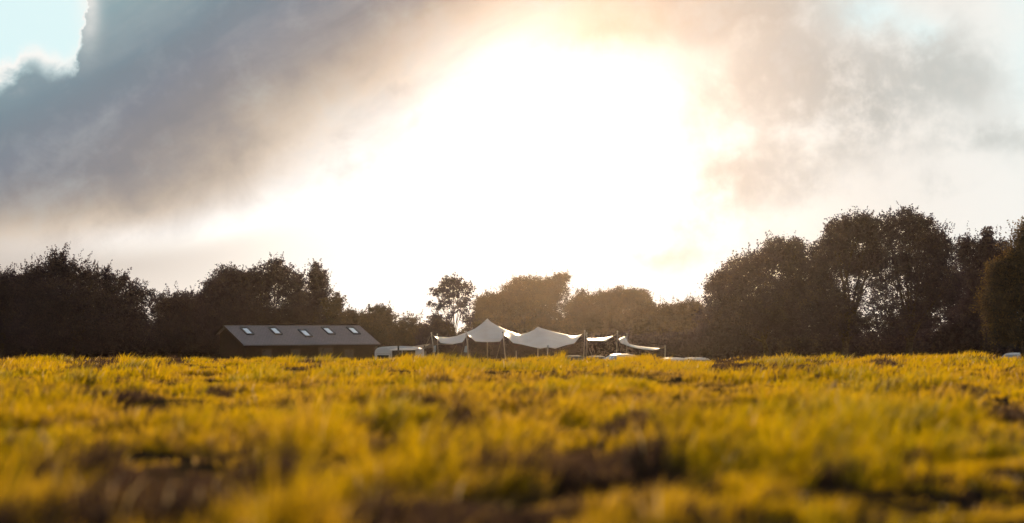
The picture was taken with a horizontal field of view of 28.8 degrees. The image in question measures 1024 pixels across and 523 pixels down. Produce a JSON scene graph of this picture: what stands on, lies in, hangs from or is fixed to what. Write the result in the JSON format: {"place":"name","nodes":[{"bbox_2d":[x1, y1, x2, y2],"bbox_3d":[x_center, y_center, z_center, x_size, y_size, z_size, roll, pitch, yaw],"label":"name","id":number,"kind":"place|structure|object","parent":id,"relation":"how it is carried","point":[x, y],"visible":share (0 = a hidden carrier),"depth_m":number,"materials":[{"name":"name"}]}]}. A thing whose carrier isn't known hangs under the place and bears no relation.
{"place":"outdoors","nodes":[
{"label":"outdoors","id":0,"kind":"place"},
{"bbox_2d":[0,349,1023,522],"bbox_3d":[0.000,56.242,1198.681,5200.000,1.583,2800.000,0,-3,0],"label":"ground","id":1,"kind":"structure","parent":0,"point":[888,494],"depth_m":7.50,"materials":[{"name":"yellow plant"}]},
{"bbox_2d":[0,259,35,358],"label":"tree","id":2,"kind":"object","parent":1,"relation":"on","point":[6,305],"visible":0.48,"depth_m":225.47,"materials":[{"name":"green plant"}]},
{"bbox_2d":[39,428,48,449],"bbox_3d":[-1.858,0.771,7.973,0.072,0.210,0.021,0,-3,0],"label":"dry stalk","id":3,"kind":"object","parent":1,"relation":"on","point":[44,440],"visible":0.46,"depth_m":7.97,"materials":[{"name":"plant"}]},
{"bbox_2d":[5,242,161,357],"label":"tree","id":4,"kind":"object","parent":1,"relation":"on","point":[109,319],"visible":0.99,"depth_m":216.53,"materials":[{"name":"green plant"}]},
{"bbox_2d":[3,319,184,358],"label":"bush","id":5,"kind":"object","parent":1,"relation":"on","point":[143,350],"visible":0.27,"depth_m":241.70,"materials":[{"name":"green plant"}]},
{"bbox_2d":[144,283,214,358],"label":"tree","id":6,"kind":"object","parent":1,"relation":"on","point":[177,323],"visible":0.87,"depth_m":238.40,"materials":[{"name":"green plant"}]},
{"bbox_2d":[193,262,263,339],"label":"tree","id":7,"kind":"object","parent":1,"relation":"on","point":[227,297],"visible":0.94,"depth_m":214.57,"materials":[{"name":"green plant"}]},
{"bbox_2d":[160,323,376,359],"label":"bush","id":8,"kind":"object","parent":1,"relation":"on","point":[212,351],"visible":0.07,"depth_m":242.09,"materials":[{"name":"green plant"}]},
{"bbox_2d":[237,251,304,323],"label":"tree","id":9,"kind":"object","parent":1,"relation":"on","point":[279,276],"visible":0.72,"depth_m":217.28,"materials":[{"name":"green plant"}]},
{"bbox_2d":[215,324,382,361],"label":"slate roofed building","id":10,"kind":"structure","parent":1,"relation":"on","point":[248,341],"depth_m":188.94,"materials":[{"name":"grey stone"}]},
{"bbox_2d":[261,348,271,358],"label":"window","id":11,"kind":"structure","parent":10,"relation":"in","point":[264,351],"depth_m":185.83,"materials":[{"name":"brown glass"}]},
{"bbox_2d":[290,349,300,357],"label":"window","id":12,"kind":"structure","parent":10,"relation":"in","point":[296,352],"depth_m":187.51,"materials":[{"name":"brown glass"}]},
{"bbox_2d":[318,347,333,357],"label":"door","id":13,"kind":"structure","parent":10,"relation":"in","point":[322,351],"depth_m":189.26,"materials":[{"name":"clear glass"}]},
{"bbox_2d":[344,349,353,358],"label":"window","id":14,"kind":"structure","parent":10,"relation":"in","point":[348,353],"depth_m":190.65,"materials":[{"name":"brown glass"}]},
{"bbox_2d":[289,264,308,313],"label":"tree","id":15,"kind":"object","parent":1,"relation":"on","point":[302,283],"visible":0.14,"depth_m":221.84,"materials":[{"name":"green plant"}]},
{"bbox_2d":[297,258,334,323],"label":"tree","id":16,"kind":"object","parent":1,"relation":"on","point":[318,286],"visible":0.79,"depth_m":215.38,"materials":[{"name":"green plant"}]},
{"bbox_2d":[320,290,352,323],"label":"tree","id":17,"kind":"object","parent":1,"relation":"on","point":[336,315],"visible":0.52,"depth_m":213.77,"materials":[{"name":"green plant"}]},
{"bbox_2d":[343,304,378,340],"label":"bush","id":18,"kind":"object","parent":1,"relation":"on","point":[363,320],"visible":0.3,"depth_m":235.15,"materials":[{"name":"green plant"}]},
{"bbox_2d":[364,302,402,354],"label":"bush","id":19,"kind":"object","parent":1,"relation":"on","point":[382,317],"visible":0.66,"depth_m":237.19,"materials":[{"name":"green plant"}]},
{"bbox_2d":[375,346,420,358],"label":"caravan","id":20,"kind":"object","parent":1,"relation":"on","point":[385,352],"visible":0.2,"depth_m":184.74,"materials":[{"name":"white metal"}]},
{"bbox_2d":[376,354,389,358],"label":"window","id":21,"kind":"structure","parent":20,"relation":"in","point":[377,355],"depth_m":184.70,"materials":[{"name":"grey glass"}]},
{"bbox_2d":[385,309,425,345],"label":"bush","id":22,"kind":"object","parent":1,"relation":"on","point":[404,335],"visible":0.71,"depth_m":229.29,"materials":[{"name":"green plant"}]},
{"bbox_2d":[417,348,423,356],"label":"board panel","id":23,"kind":"object","parent":1,"relation":"on","point":[419,351],"visible":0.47,"depth_m":183.31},
{"bbox_2d":[413,310,451,343],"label":"bush","id":24,"kind":"object","parent":1,"relation":"on","point":[434,321],"visible":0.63,"depth_m":211.13,"materials":[{"name":"green plant"}]},
{"bbox_2d":[413,339,452,356],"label":"tarpaulin","id":25,"kind":"object","parent":1,"relation":"on","point":[425,346],"visible":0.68,"depth_m":187.28,"materials":[{"name":"fabric"}]},
{"bbox_2d":[426,272,479,356],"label":"tree","id":26,"kind":"object","parent":1,"relation":"on","point":[451,283],"visible":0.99,"depth_m":205.82,"materials":[{"name":"green plant"}]},
{"bbox_2d":[374,309,582,357],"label":"bush","id":27,"kind":"object","parent":1,"relation":"on","point":[566,325],"visible":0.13,"depth_m":298.77,"materials":[{"name":"green plant"}]},
{"bbox_2d":[462,288,518,328],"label":"tree","id":28,"kind":"object","parent":1,"relation":"on","point":[486,305],"visible":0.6,"depth_m":317.32,"materials":[{"name":"green plant"}]},
{"bbox_2d":[429,318,591,359],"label":"stretch tent","id":29,"kind":"object","parent":1,"relation":"on","point":[487,330],"visible":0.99,"depth_m":185.94,"materials":[{"name":"fabric"}]},
{"bbox_2d":[411,327,612,359],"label":"bush","id":30,"kind":"object","parent":1,"relation":"on","point":[576,348],"visible":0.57,"depth_m":205.58,"materials":[{"name":"green plant"}]},
{"bbox_2d":[499,269,572,330],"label":"tree","id":31,"kind":"object","parent":1,"relation":"on","point":[530,294],"visible":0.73,"depth_m":328.62,"materials":[{"name":"green plant"}]},
{"bbox_2d":[565,356,585,360],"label":"parked car","id":32,"kind":"object","parent":1,"relation":"on","point":[577,357],"visible":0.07,"depth_m":151.46,"materials":[{"name":"silver metal"}]},
{"bbox_2d":[559,285,600,321],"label":"bush","id":33,"kind":"object","parent":1,"relation":"on","point":[578,302],"visible":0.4,"depth_m":320.83,"materials":[{"name":"green plant"}]},
{"bbox_2d":[586,356,604,359],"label":"parked car","id":34,"kind":"object","parent":1,"relation":"on","point":[600,357],"visible":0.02,"depth_m":153.59,"materials":[{"name":"silver metal"}]},
{"bbox_2d":[586,330,617,356],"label":"shade sail","id":35,"kind":"object","parent":1,"relation":"on","point":[599,339],"visible":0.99,"depth_m":187.84,"materials":[{"name":"fabric"}]},
{"bbox_2d":[574,305,632,337],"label":"bush","id":36,"kind":"object","parent":1,"relation":"on","point":[595,320],"visible":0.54,"depth_m":288.69,"materials":[{"name":"green plant"}]},
{"bbox_2d":[605,354,634,359],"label":"parked car","id":37,"kind":"object","parent":1,"relation":"on","point":[611,356],"visible":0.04,"depth_m":149.38,"materials":[{"name":"white metal"}]},
{"bbox_2d":[588,284,658,318],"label":"tree","id":38,"kind":"object","parent":1,"relation":"on","point":[618,300],"visible":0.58,"depth_m":332.55,"materials":[{"name":"green plant"}]},
{"bbox_2d":[570,318,709,335],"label":"bush","id":39,"kind":"object","parent":1,"relation":"on","point":[578,329],"depth_m":297.76,"materials":[{"name":"green plant"}]},
{"bbox_2d":[619,333,665,353],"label":"shade sail","id":40,"kind":"object","parent":1,"relation":"on","point":[623,340],"visible":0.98,"depth_m":188.12,"materials":[{"name":"fabric"}]},
{"bbox_2d":[585,326,735,360],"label":"bush","id":41,"kind":"object","parent":1,"relation":"on","point":[683,345],"visible":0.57,"depth_m":208.60,"materials":[{"name":"green plant"}]},
{"bbox_2d":[621,293,704,336],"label":"bush","id":42,"kind":"object","parent":1,"relation":"on","point":[667,316],"visible":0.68,"depth_m":282.48,"materials":[{"name":"green plant"}]},
{"bbox_2d":[663,358,684,361],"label":"parked car","id":43,"kind":"object","parent":1,"relation":"on","point":[682,359],"visible":0.01,"depth_m":147.63,"materials":[{"name":"silver metal"}]},
{"bbox_2d":[685,357,709,360],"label":"parked car","id":44,"kind":"object","parent":1,"relation":"on","point":[700,358],"visible":0.01,"depth_m":151.61,"materials":[{"name":"silver metal"}]},
{"bbox_2d":[691,231,817,356],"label":"tree","id":45,"kind":"object","parent":1,"relation":"on","point":[741,304],"visible":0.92,"depth_m":199.15,"materials":[{"name":"green plant"}]},
{"bbox_2d":[700,322,931,359],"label":"bush","id":46,"kind":"object","parent":1,"relation":"on","point":[804,346],"visible":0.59,"depth_m":210.11,"materials":[{"name":"green plant"}]},
{"bbox_2d":[828,381,836,396],"bbox_3d":[2.313,1.026,14.468,0.107,0.330,0.024,0,-3,0],"label":"dry stalk","id":47,"kind":"object","parent":1,"relation":"on","point":[833,384],"visible":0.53,"depth_m":14.47,"materials":[{"name":"plant"}]},
{"bbox_2d":[793,206,893,356],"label":"tree","id":48,"kind":"object","parent":1,"relation":"on","point":[833,310],"visible":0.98,"depth_m":195.38,"materials":[{"name":"green plant"}]},
{"bbox_2d":[864,202,969,355],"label":"tree","id":49,"kind":"object","parent":1,"relation":"on","point":[919,262],"visible":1,"depth_m":193.10,"materials":[{"name":"green plant"}]},
{"bbox_2d":[919,311,1019,357],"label":"bush","id":50,"kind":"object","parent":1,"relation":"on","point":[941,343],"visible":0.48,"depth_m":214.03,"materials":[{"name":"green plant"}]},
{"bbox_2d":[937,221,1014,353],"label":"tree","id":51,"kind":"object","parent":1,"relation":"on","point":[984,250],"visible":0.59,"depth_m":213.25,"materials":[{"name":"green plant"}]},
{"bbox_2d":[969,216,1023,358],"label":"tree","id":52,"kind":"object","parent":1,"relation":"on","point":[1002,301],"visible":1,"depth_m":117.45,"materials":[{"name":"green plant"}]},
{"bbox_2d":[1001,353,1020,359],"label":"parked car","id":53,"kind":"object","parent":1,"relation":"on","point":[1011,355],"visible":0.03,"depth_m":145.48,"materials":[{"name":"silver metal"}]},
{"bbox_2d":[0,0,1023,335],"label":"sky","id":54,"kind":"structure","parent":0,"point":[402,146],"materials":[{"name":"white"}]}
]}

